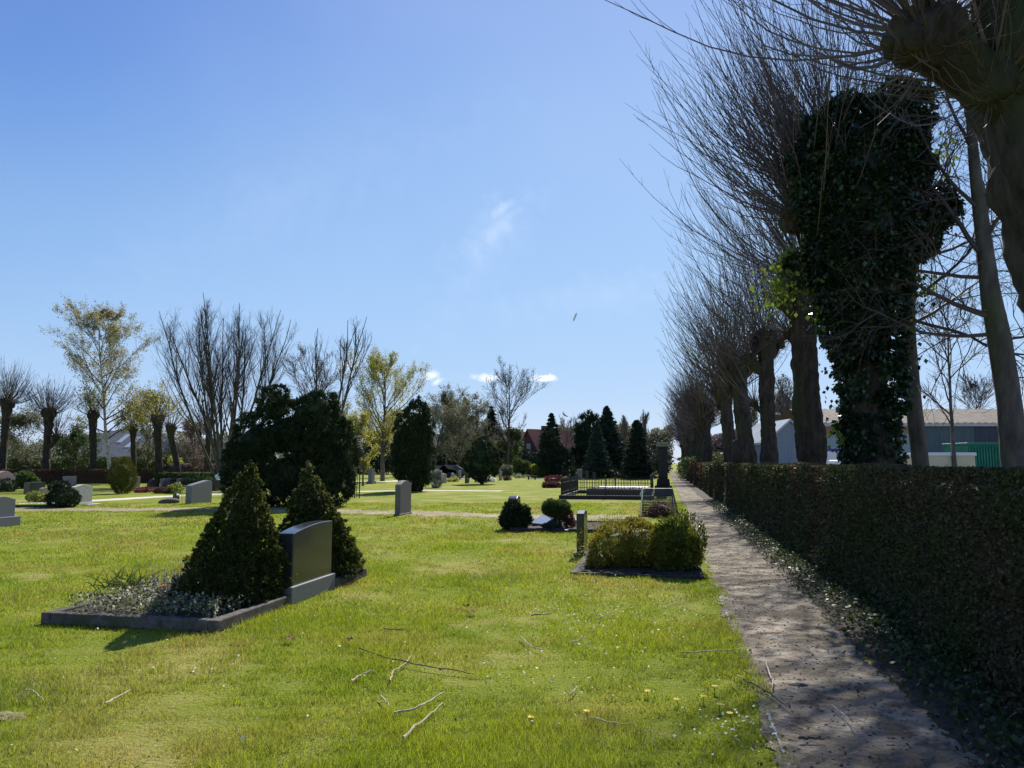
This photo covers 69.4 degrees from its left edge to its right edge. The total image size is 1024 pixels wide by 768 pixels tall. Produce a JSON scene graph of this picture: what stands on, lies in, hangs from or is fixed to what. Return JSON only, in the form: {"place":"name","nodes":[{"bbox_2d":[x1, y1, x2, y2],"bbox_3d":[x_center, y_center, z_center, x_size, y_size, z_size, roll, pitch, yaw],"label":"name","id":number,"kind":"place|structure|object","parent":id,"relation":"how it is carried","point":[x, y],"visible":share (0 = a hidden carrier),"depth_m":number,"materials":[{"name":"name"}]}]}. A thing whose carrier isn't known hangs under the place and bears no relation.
{"place":"outdoors","nodes":[
{"label":"outdoors","id":0,"kind":"place"},
{"bbox_2d":[16,490,499,503],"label":"sandy path","id":1,"kind":"structure","parent":0,"point":[223,493],"depth_m":34.32,"materials":[{"name":"beige sand"}]},
{"bbox_2d":[0,463,911,767],"bbox_3d":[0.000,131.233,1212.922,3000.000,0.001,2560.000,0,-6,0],"label":"ground","id":2,"kind":"structure","parent":0,"point":[496,491],"depth_m":5.93,"materials":[{"name":"green plant"}]},
{"bbox_2d":[0,496,20,526],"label":"gravestone","id":3,"kind":"object","parent":2,"relation":"on","point":[8,517],"visible":1,"depth_m":18.79,"materials":[{"name":"grey stone"}]},
{"bbox_2d":[0,358,47,468],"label":"pollard","id":4,"kind":"object","parent":2,"relation":"on","point":[8,401],"visible":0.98,"depth_m":55.87,"materials":[{"name":"brown plant"}]},
{"bbox_2d":[12,469,40,488],"bbox_3d":[-30.893,5.996,46.525,2.117,1.268,1.979,-3,-7,29],"label":"rhododendron","id":5,"kind":"object","parent":2,"relation":"on","point":[21,477],"visible":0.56,"depth_m":46.11,"materials":[{"name":"green plant"}]},
{"bbox_2d":[0,402,57,468],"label":"budding tree","id":6,"kind":"object","parent":2,"relation":"on","point":[21,420],"visible":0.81,"depth_m":71.01,"materials":[{"name":"green plant"}]},
{"bbox_2d":[19,373,86,468],"bbox_3d":[-36.330,3.431,58.092,4.855,8.724,5.179,-5,-8,37],"label":"pollard","id":7,"kind":"object","parent":2,"relation":"on","point":[48,412],"visible":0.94,"depth_m":57.72,"materials":[{"name":"brown plant"}]},
{"bbox_2d":[43,486,82,507],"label":"clipped yew","id":8,"kind":"object","parent":2,"relation":"on","point":[68,497],"visible":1,"depth_m":26.57,"materials":[{"name":"green plant"}]},
{"bbox_2d":[0,468,153,483],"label":"beech hedge","id":9,"kind":"object","parent":2,"relation":"on","point":[88,476],"visible":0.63,"depth_m":57.35,"materials":[{"name":"brown plant"}]},
{"bbox_2d":[53,420,110,469],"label":"budding tree","id":10,"kind":"object","parent":2,"relation":"on","point":[77,438],"visible":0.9,"depth_m":65.34,"materials":[{"name":"green plant"}]},
{"bbox_2d":[9,456,154,477],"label":"shrubbery","id":11,"kind":"object","parent":2,"relation":"on","point":[102,463],"visible":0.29,"depth_m":73.93,"materials":[{"name":"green plant"}]},
{"bbox_2d":[72,485,93,503],"bbox_3d":[-16.865,4.324,28.969,0.260,0.757,1.050,-1,-6,12],"label":"gravestone","id":12,"kind":"object","parent":2,"relation":"on","point":[85,491],"visible":0.62,"depth_m":29.06,"materials":[{"name":"stone"}]},
{"bbox_2d":[66,379,126,468],"bbox_3d":[-33.949,3.812,60.098,4.307,8.418,4.047,4,-7,-30],"label":"pollard","id":13,"kind":"object","parent":2,"relation":"on","point":[93,416],"visible":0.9,"depth_m":59.67,"materials":[{"name":"brown plant"}]},
{"bbox_2d":[38,293,162,468],"bbox_3d":[-34.051,0.352,61.418,7.386,15.587,8.623,-4,-7,35],"label":"birch","id":14,"kind":"object","parent":2,"relation":"on","point":[115,331],"visible":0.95,"depth_m":61.28,"materials":[{"name":"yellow plant"}]},
{"bbox_2d":[0,430,227,462],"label":"shrubbery","id":15,"kind":"object","parent":2,"relation":"on","point":[225,438],"visible":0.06,"depth_m":97.04,"materials":[{"name":"brown plant"}]},
{"bbox_2d":[107,456,137,493],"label":"egg thuja","id":16,"kind":"object","parent":2,"relation":"on","point":[121,480],"visible":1,"depth_m":38.58,"materials":[{"name":"green plant"}]},
{"bbox_2d":[85,566,163,593],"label":"daffodil leaves","id":17,"kind":"object","parent":2,"relation":"on","point":[118,582],"visible":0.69,"depth_m":9.00,"materials":[{"name":"green plant"}]},
{"bbox_2d":[67,430,184,461],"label":"grey roof house","id":18,"kind":"structure","parent":2,"relation":"on","point":[119,445],"depth_m":94.07,"materials":[{"name":"tile"}]},
{"bbox_2d":[111,399,150,465],"bbox_3d":[-32.843,4.843,63.953,3.403,7.182,3.676,-2,-6,19],"label":"pollard","id":19,"kind":"object","parent":2,"relation":"on","point":[133,432],"visible":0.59,"depth_m":63.67,"materials":[{"name":"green plant"}]},
{"bbox_2d":[124,389,166,467],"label":"budding tree","id":20,"kind":"object","parent":2,"relation":"on","point":[149,455],"visible":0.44,"depth_m":67.61,"materials":[{"name":"green plant"}]},
{"bbox_2d":[129,379,189,472],"bbox_3d":[-29.578,3.807,61.840,4.420,8.800,5.489,0,-6,0],"label":"pollard","id":21,"kind":"object","parent":2,"relation":"on","point":[158,461],"visible":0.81,"depth_m":61.61,"materials":[{"name":"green plant"}]},
{"bbox_2d":[142,390,193,471],"bbox_3d":[-27.629,4.241,59.836,3.685,7.571,4.014,-3,-7,23],"label":"pollard","id":22,"kind":"object","parent":2,"relation":"on","point":[170,428],"visible":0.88,"depth_m":59.64,"materials":[{"name":"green plant"}]},
{"bbox_2d":[164,463,216,471],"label":"brown thicket","id":23,"kind":"object","parent":2,"relation":"on","point":[185,467],"visible":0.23,"depth_m":82.67,"materials":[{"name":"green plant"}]},
{"bbox_2d":[176,416,205,471],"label":"budding tree","id":24,"kind":"object","parent":2,"relation":"on","point":[190,432],"visible":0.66,"depth_m":75.47,"materials":[{"name":"brown plant"}]},
{"bbox_2d":[153,472,232,482],"bbox_3d":[-25.046,7.363,58.085,8.587,0.996,1.002,-3,-7,28],"label":"green hedge","id":25,"kind":"object","parent":2,"relation":"on","point":[171,475],"visible":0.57,"depth_m":58.52,"materials":[{"name":"green plant"}]},
{"bbox_2d":[185,480,211,503],"bbox_3d":[-12.546,4.321,29.643,0.260,0.906,1.350,-1,-6,12],"label":"gravestone","id":26,"kind":"object","parent":2,"relation":"on","point":[199,492],"visible":0.87,"depth_m":29.46,"materials":[{"name":"grey stone"}]},
{"bbox_2d":[182,393,225,471],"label":"pollard","id":27,"kind":"object","parent":2,"relation":"on","point":[207,445],"visible":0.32,"depth_m":65.62,"materials":[{"name":"brown plant"}]},
{"bbox_2d":[41,568,366,632],"bbox_3d":[-3.385,2.505,8.943,1.970,0.120,3.600,-1,-6,12],"label":"grave border","id":28,"kind":"object","parent":2,"relation":"on","point":[191,622],"visible":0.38,"depth_m":7.31,"materials":[{"name":"stone"}]},
{"bbox_2d":[68,570,267,617],"bbox_3d":[-3.422,2.337,8.597,1.697,0.220,2.638,-1,-6,12],"label":"bed planting","id":29,"kind":"object","parent":28,"relation":"on","point":[125,597],"visible":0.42,"depth_m":7.52,"materials":[{"name":"green plant"}]},
{"bbox_2d":[135,560,200,601],"bbox_3d":[-3.648,2.195,8.328,0.909,0.410,0.902,-4,-7,31],"label":"lavender","id":30,"kind":"object","parent":28,"relation":"on","point":[165,576],"visible":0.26,"depth_m":8.21,"materials":[{"name":"green plant"}]},
{"bbox_2d":[168,459,296,608],"bbox_3d":[-3.113,1.652,8.340,1.324,1.608,1.311,-6,-9,45],"label":"dwarf conifer","id":31,"kind":"object","parent":28,"relation":"on","point":[241,557],"visible":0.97,"depth_m":8.06,"materials":[{"name":"green plant"}]},
{"bbox_2d":[276,460,365,578],"bbox_3d":[-2.679,1.842,10.066,1.351,1.623,1.382,0,-6,0],"label":"dwarf conifer","id":32,"kind":"object","parent":28,"relation":"on","point":[311,499],"visible":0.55,"depth_m":9.97,"materials":[{"name":"green plant"}]},
{"bbox_2d":[151,294,301,479],"bbox_3d":[-21.636,0.449,55.457,10.978,14.236,7.799,0,-6,0],"label":"multistem tree","id":33,"kind":"object","parent":2,"relation":"on","point":[210,379],"visible":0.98,"depth_m":55.18,"materials":[{"name":"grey plant"}]},
{"bbox_2d":[218,383,362,506],"bbox_3d":[-8.249,2.326,27.724,5.404,4.724,2.714,0,-6,0],"label":"spreading yew","id":34,"kind":"object","parent":2,"relation":"on","point":[304,433],"visible":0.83,"depth_m":27.13,"materials":[{"name":"green plant"}]},
{"bbox_2d":[277,520,334,604],"bbox_3d":[-2.503,2.130,8.976,0.260,0.871,1.140,-1,-6,12],"label":"gravestone","id":35,"kind":"object","parent":2,"relation":"on","point":[308,546],"visible":0.77,"depth_m":8.83,"materials":[{"name":"stone"}]},
{"bbox_2d":[276,341,355,423],"bbox_3d":[-13.559,1.860,50.183,5.805,10.174,5.163,3,-7,-28],"label":"twiggy tree","id":36,"kind":"object","parent":2,"relation":"on","point":[301,367],"visible":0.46,"depth_m":50.23,"materials":[{"name":"brown plant"}]},
{"bbox_2d":[15,507,650,520],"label":"worn track","id":37,"kind":"structure","parent":2,"relation":"on","point":[414,512],"depth_m":24.44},
{"bbox_2d":[302,317,371,461],"bbox_3d":[-10.217,1.104,43.701,3.931,10.352,3.658,-5,-8,40],"label":"bare tree","id":38,"kind":"object","parent":2,"relation":"on","point":[345,350],"visible":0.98,"depth_m":43.88,"materials":[{"name":"grey plant"}]},
{"bbox_2d":[346,409,379,485],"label":"budding shrub tree","id":39,"kind":"object","parent":2,"relation":"on","point":[359,425],"visible":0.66,"depth_m":51.78,"materials":[{"name":"green plant"}]},
{"bbox_2d":[338,344,431,480],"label":"budding maple","id":40,"kind":"object","parent":2,"relation":"on","point":[373,371],"visible":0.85,"depth_m":65.94,"materials":[{"name":"green plant"}]},
{"bbox_2d":[7,550,776,767],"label":"lawn weeds","id":41,"kind":"object","parent":2,"relation":"on","point":[654,744],"visible":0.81,"depth_m":5.84,"materials":[{"name":"green plant"}]},
{"bbox_2d":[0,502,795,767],"bbox_3d":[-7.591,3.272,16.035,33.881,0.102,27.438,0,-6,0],"label":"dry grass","id":42,"kind":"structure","parent":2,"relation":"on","point":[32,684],"depth_m":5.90,"materials":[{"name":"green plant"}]},
{"bbox_2d":[11,571,789,764],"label":"daisies","id":43,"kind":"object","parent":2,"relation":"on","point":[674,735],"visible":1,"depth_m":4.76,"materials":[{"name":"white plant"}]},
{"bbox_2d":[394,480,411,515],"bbox_3d":[-3.376,3.529,22.955,0.200,1.060,1.100,-1,-6,12],"label":"gravestone","id":44,"kind":"object","parent":2,"relation":"on","point":[402,497],"visible":0.96,"depth_m":22.71,"materials":[{"name":"grey stone"}]},
{"bbox_2d":[389,395,436,490],"bbox_3d":[-5.682,3.442,42.447,2.776,5.771,1.661,0,-6,0],"label":"twin irish yew","id":45,"kind":"object","parent":2,"relation":"on","point":[413,450],"visible":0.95,"depth_m":42.10,"materials":[{"name":"green plant"}]},
{"bbox_2d":[415,382,470,464],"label":"grey budding tree","id":46,"kind":"object","parent":2,"relation":"on","point":[443,399],"visible":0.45,"depth_m":91.12,"materials":[{"name":"green plant"}]},
{"bbox_2d":[430,391,496,476],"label":"grey budding tree","id":47,"kind":"object","parent":2,"relation":"on","point":[475,412],"visible":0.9,"depth_m":86.64,"materials":[{"name":"green plant"}]},
{"bbox_2d":[354,441,575,473],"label":"shrubbery","id":48,"kind":"object","parent":2,"relation":"on","point":[524,454],"visible":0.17,"depth_m":104.88,"materials":[{"name":"green plant"}]},
{"bbox_2d":[461,435,503,483],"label":"round evergreen","id":49,"kind":"object","parent":2,"relation":"on","point":[481,463],"visible":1,"depth_m":55.74,"materials":[{"name":"green plant"}]},
{"bbox_2d":[461,415,507,448],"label":"grey budding tree","id":50,"kind":"object","parent":2,"relation":"on","point":[484,424],"visible":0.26,"depth_m":100.91,"materials":[{"name":"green plant"}]},
{"bbox_2d":[482,406,504,467],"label":"spruce","id":51,"kind":"object","parent":2,"relation":"on","point":[493,418],"visible":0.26,"depth_m":104.53,"materials":[{"name":"green plant"}]},
{"bbox_2d":[493,426,524,466],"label":"evergreen tree","id":52,"kind":"object","parent":2,"relation":"on","point":[516,447],"visible":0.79,"depth_m":97.05,"materials":[{"name":"green plant"}]},
{"bbox_2d":[497,498,534,529],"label":"dwarf yew","id":53,"kind":"object","parent":2,"relation":"on","point":[515,513],"visible":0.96,"depth_m":17.61,"materials":[{"name":"green plant"}]},
{"bbox_2d":[480,355,552,465],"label":"alder","id":54,"kind":"object","parent":2,"relation":"on","point":[501,411],"visible":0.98,"depth_m":95.14,"materials":[{"name":"grey plant"}]},
{"bbox_2d":[512,457,531,476],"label":"tree","id":55,"kind":"object","parent":2,"relation":"on","point":[524,469],"visible":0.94,"depth_m":83.36,"materials":[{"name":"green plant"}]},
{"bbox_2d":[536,413,569,476],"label":"spruce","id":56,"kind":"object","parent":2,"relation":"on","point":[551,424],"visible":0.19,"depth_m":87.63,"materials":[{"name":"green plant"}]},
{"bbox_2d":[535,428,571,475],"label":"spruce skirt","id":57,"kind":"object","parent":2,"relation":"on","point":[552,451],"visible":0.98,"depth_m":82.93,"materials":[{"name":"green plant"}]},
{"bbox_2d":[510,520,618,533],"bbox_3d":[1.420,3.522,18.324,2.500,0.090,2.500,-1,-6,12],"label":"grave border","id":58,"kind":"object","parent":2,"relation":"on","point":[541,529],"visible":0.29,"depth_m":17.29,"materials":[{"name":"stone"}]},
{"bbox_2d":[541,498,571,521],"bbox_3d":[1.066,3.126,17.769,0.774,0.800,0.647,0,-6,0],"label":"clipped shrub","id":59,"kind":"object","parent":58,"relation":"on","point":[551,508],"visible":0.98,"depth_m":17.62,"materials":[{"name":"green plant"}]},
{"bbox_2d":[555,413,577,450],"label":"bare tree","id":60,"kind":"object","parent":2,"relation":"on","point":[567,429],"visible":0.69,"depth_m":109.40,"materials":[{"name":"brown plant"}]},
{"bbox_2d":[573,510,587,555],"bbox_3d":[1.249,2.634,13.163,0.240,0.760,0.720,-1,-6,12],"label":"gravestone","id":61,"kind":"object","parent":2,"relation":"on","point":[581,519],"visible":0.76,"depth_m":12.88,"materials":[{"name":"grey stone"}]},
{"bbox_2d":[569,409,599,469],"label":"irish yew","id":62,"kind":"object","parent":2,"relation":"on","point":[583,430],"visible":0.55,"depth_m":87.33,"materials":[{"name":"green plant"}]},
{"bbox_2d":[581,421,613,478],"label":"blue conifer","id":63,"kind":"object","parent":2,"relation":"on","point":[596,463],"visible":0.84,"depth_m":77.33,"materials":[{"name":"green plant"}]},
{"bbox_2d":[582,406,626,475],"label":"blue conifer","id":64,"kind":"object","parent":2,"relation":"on","point":[610,434],"visible":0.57,"depth_m":82.93,"materials":[{"name":"green plant"}]},
{"bbox_2d":[559,473,654,499],"bbox_3d":[4.785,4.910,35.873,4.150,1.060,6.600,-1,-6,12],"label":"iron grave fence","id":65,"kind":"object","parent":2,"relation":"on","point":[569,487],"visible":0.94,"depth_m":32.95,"materials":[{"name":"metal"}]},
{"bbox_2d":[556,423,674,468],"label":"woods","id":66,"kind":"object","parent":2,"relation":"on","point":[653,433],"visible":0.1,"depth_m":156.98,"materials":[{"name":"brown plant"}]},
{"bbox_2d":[586,486,649,495],"bbox_3d":[5.037,5.047,34.471,2.900,0.490,2.400,-1,-6,12],"label":"raised tomb","id":67,"kind":"object","parent":2,"relation":"on","point":[629,490],"visible":0.55,"depth_m":33.40,"materials":[{"name":"stone"}]},
{"bbox_2d":[570,551,703,578],"bbox_3d":[2.059,2.849,11.929,1.860,0.070,3.140,-1,-6,12],"label":"grave border","id":68,"kind":"object","parent":2,"relation":"on","point":[697,573],"visible":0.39,"depth_m":10.63,"materials":[{"name":"stone"}]},
{"bbox_2d":[569,512,676,569],"bbox_3d":[1.786,2.415,11.448,1.619,0.852,1.736,3,-7,-29],"label":"golden shrub","id":69,"kind":"object","parent":68,"relation":"on","point":[628,544],"visible":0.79,"depth_m":11.13,"materials":[{"name":"green plant"}]},
{"bbox_2d":[646,508,709,570],"bbox_3d":[2.457,2.337,11.093,0.964,0.950,0.986,0,-6,0],"label":"glossy shrub","id":70,"kind":"object","parent":68,"relation":"on","point":[687,545],"visible":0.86,"depth_m":10.84,"materials":[{"name":"green plant"}]},
{"bbox_2d":[617,420,657,478],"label":"dark conifer","id":71,"kind":"object","parent":2,"relation":"on","point":[638,462],"visible":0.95,"depth_m":75.13,"materials":[{"name":"green plant"}]},
{"bbox_2d":[640,488,678,515],"bbox_3d":[4.508,3.617,22.528,1.138,0.834,1.658,-1,-6,12],"label":"slatted frame","id":72,"kind":"object","parent":2,"relation":"on","point":[647,497],"visible":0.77,"depth_m":22.92,"materials":[{"name":"metal"}]},
{"bbox_2d":[635,493,683,517],"bbox_3d":[4.365,3.611,22.008,1.633,0.673,1.480,0,-6,0],"label":"brush heap","id":73,"kind":"object","parent":2,"relation":"on","point":[658,509],"visible":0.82,"depth_m":21.82,"materials":[{"name":"plant"}]},
{"bbox_2d":[655,442,671,495],"bbox_3d":[7.508,4.225,36.759,0.840,2.610,0.840,-1,-6,12],"label":"pillar monument","id":74,"kind":"object","parent":2,"relation":"on","point":[663,480],"visible":0.89,"depth_m":36.54,"materials":[{"name":"stone"}]},
{"bbox_2d":[658,398,690,456],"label":"pollarded lime","id":75,"kind":"object","parent":2,"relation":"on","point":[686,439],"visible":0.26,"depth_m":94.05,"materials":[{"name":"brown plant"}]},
{"bbox_2d":[654,365,732,461],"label":"pollarded lime","id":76,"kind":"object","parent":2,"relation":"on","point":[698,441],"visible":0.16,"depth_m":67.94,"materials":[{"name":"brown plant"}]},
{"bbox_2d":[661,354,753,461],"bbox_3d":[15.527,2.725,60.081,7.254,10.591,6.577,3,-7,-23],"label":"pollarded lime","id":77,"kind":"object","parent":2,"relation":"on","point":[704,419],"visible":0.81,"depth_m":59.47,"materials":[{"name":"brown plant"}]},
{"bbox_2d":[666,367,750,423],"bbox_3d":[15.473,2.691,60.059,6.724,10.639,6.628,3,-7,-25],"label":"pollarded lime","id":78,"kind":"object","parent":2,"relation":"on","point":[681,393],"visible":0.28,"depth_m":60.10,"materials":[{"name":"brown plant"}]},
{"bbox_2d":[657,291,780,461],"bbox_3d":[10.668,0.316,38.054,6.758,10.695,6.883,-3,-7,27],"label":"pollarded lime","id":79,"kind":"object","parent":2,"relation":"on","point":[727,424],"visible":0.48,"depth_m":37.85,"materials":[{"name":"brown plant"}]},
{"bbox_2d":[654,246,790,462],"bbox_3d":[9.271,-0.524,30.690,6.529,10.794,7.307,0,-6,0],"label":"pollarded lime","id":80,"kind":"object","parent":2,"relation":"on","point":[743,448],"visible":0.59,"depth_m":30.13,"materials":[{"name":"brown plant"}]},
{"bbox_2d":[672,204,824,463],"bbox_3d":[8.286,-0.858,24.598,6.116,10.156,6.047,0,-6,0],"label":"pollarded lime","id":81,"kind":"object","parent":2,"relation":"on","point":[761,364],"visible":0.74,"depth_m":24.04,"materials":[{"name":"brown plant"}]},
{"bbox_2d":[622,0,995,485],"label":"ivy clad lime","id":82,"kind":"object","parent":2,"relation":"on","point":[823,140],"visible":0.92,"depth_m":12.12,"materials":[{"name":"green plant"}]},
{"bbox_2d":[605,0,1023,313],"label":"pollarded lime","id":83,"kind":"object","parent":2,"relation":"on","point":[972,62],"visible":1,"depth_m":5.46,"materials":[{"name":"brown plant"}]},
{"bbox_2d":[651,107,983,463],"bbox_3d":[6.688,-1.854,17.532,6.724,10.639,6.628,3,-7,-25],"label":"pollarded lime","id":84,"kind":"object","parent":2,"relation":"on","point":[810,433],"visible":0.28,"depth_m":17.30,"materials":[{"name":"brown plant"}]},
{"bbox_2d":[0,0,1023,462],"label":"sky","id":85,"kind":"structure","parent":0,"point":[449,176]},
{"bbox_2d":[521,426,574,457],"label":"brick house","id":86,"kind":"structure","parent":0,"point":[531,437],"depth_m":112.45,"materials":[{"name":"red brick"}]},
{"bbox_2d":[752,419,797,463],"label":"grey gable hall","id":87,"kind":"structure","parent":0,"point":[785,431],"depth_m":51.41,"materials":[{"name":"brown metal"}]},
{"bbox_2d":[669,471,997,767],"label":"footpath","id":88,"kind":"structure","parent":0,"point":[850,739],"depth_m":5.42,"materials":[{"name":"grey gravel"}]},
{"bbox_2d":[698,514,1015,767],"bbox_3d":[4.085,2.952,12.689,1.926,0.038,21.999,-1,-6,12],"label":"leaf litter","id":89,"kind":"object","parent":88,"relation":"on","point":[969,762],"visible":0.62,"depth_m":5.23,"materials":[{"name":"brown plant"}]},
{"bbox_2d":[673,471,1023,767],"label":"hedge verge","id":90,"kind":"structure","parent":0,"point":[945,721],"depth_m":5.51,"materials":[{"name":"green plant"}]},
{"bbox_2d":[678,461,708,488],"bbox_3d":[19.243,9.370,80.409,1.359,2.068,74.029,-1,-6,12],"label":"distant hedge","id":91,"kind":"object","parent":90,"relation":"on","point":[694,470],"visible":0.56,"depth_m":53.31,"materials":[{"name":"brown plant"}]},
{"bbox_2d":[701,461,1023,717],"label":"clipped hedge","id":92,"kind":"object","parent":90,"relation":"on","point":[951,564],"visible":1,"depth_m":6.82,"materials":[{"name":"green plant"}]},
{"bbox_2d":[703,499,1023,767],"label":"ground ivy","id":93,"kind":"object","parent":90,"relation":"on","point":[909,641],"visible":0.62,"depth_m":6.04,"materials":[{"name":"green plant"}]},
{"label":"yard","id":94,"kind":"structure","parent":0,"visible":0},
{"bbox_2d":[674,451,723,479],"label":"yard shrubs","id":95,"kind":"object","parent":94,"relation":"on","point":[691,458],"visible":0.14,"depth_m":68.19,"materials":[{"name":"green plant"}]},
{"bbox_2d":[711,429,736,460],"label":"yard trees","id":96,"kind":"object","parent":94,"relation":"on","point":[717,442],"visible":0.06,"depth_m":126.68,"materials":[{"name":"brown plant"}]},
{"bbox_2d":[774,371,793,416],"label":"bare tree","id":97,"kind":"object","parent":94,"relation":"on","point":[782,386],"visible":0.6,"depth_m":70.00,"materials":[{"name":"brown plant"}]},
{"bbox_2d":[775,409,998,453],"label":"industrial shed","id":98,"kind":"structure","parent":94,"relation":"on","point":[973,426],"depth_m":59.97,"materials":[{"name":"metal"}]},
{"bbox_2d":[785,1,1023,507],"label":"mossy tree","id":99,"kind":"object","parent":94,"relation":"on","point":[918,442],"visible":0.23,"depth_m":12.54,"materials":[{"name":"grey plant"}]},
{"bbox_2d":[792,0,1023,495],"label":"leaning tree","id":100,"kind":"object","parent":94,"relation":"on","point":[1006,381],"visible":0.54,"depth_m":11.63,"materials":[{"name":"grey plant"}]},
{"bbox_2d":[900,453,976,492],"bbox_3d":[20.076,4.303,34.941,2.347,2.069,2.500,0,-6,0],"label":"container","id":101,"kind":"object","parent":94,"relation":"on","point":[945,459],"visible":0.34,"depth_m":33.81,"materials":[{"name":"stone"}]},
{"bbox_2d":[890,262,1023,480],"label":"bare tree","id":102,"kind":"object","parent":94,"relation":"on","point":[951,423],"visible":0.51,"depth_m":34.09,"materials":[{"name":"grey plant"}]},
{"bbox_2d":[941,369,994,408],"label":"bare tree","id":103,"kind":"object","parent":94,"relation":"on","point":[978,387],"visible":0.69,"depth_m":96.04,"materials":[{"name":"brown plant"}]},
{"bbox_2d":[942,443,1000,488],"bbox_3d":[26.933,4.814,42.926,2.355,2.749,2.510,0,-6,0],"label":"green container","id":104,"kind":"object","parent":94,"relation":"on","point":[988,454],"visible":0.43,"depth_m":41.80,"materials":[{"name":"metal"}]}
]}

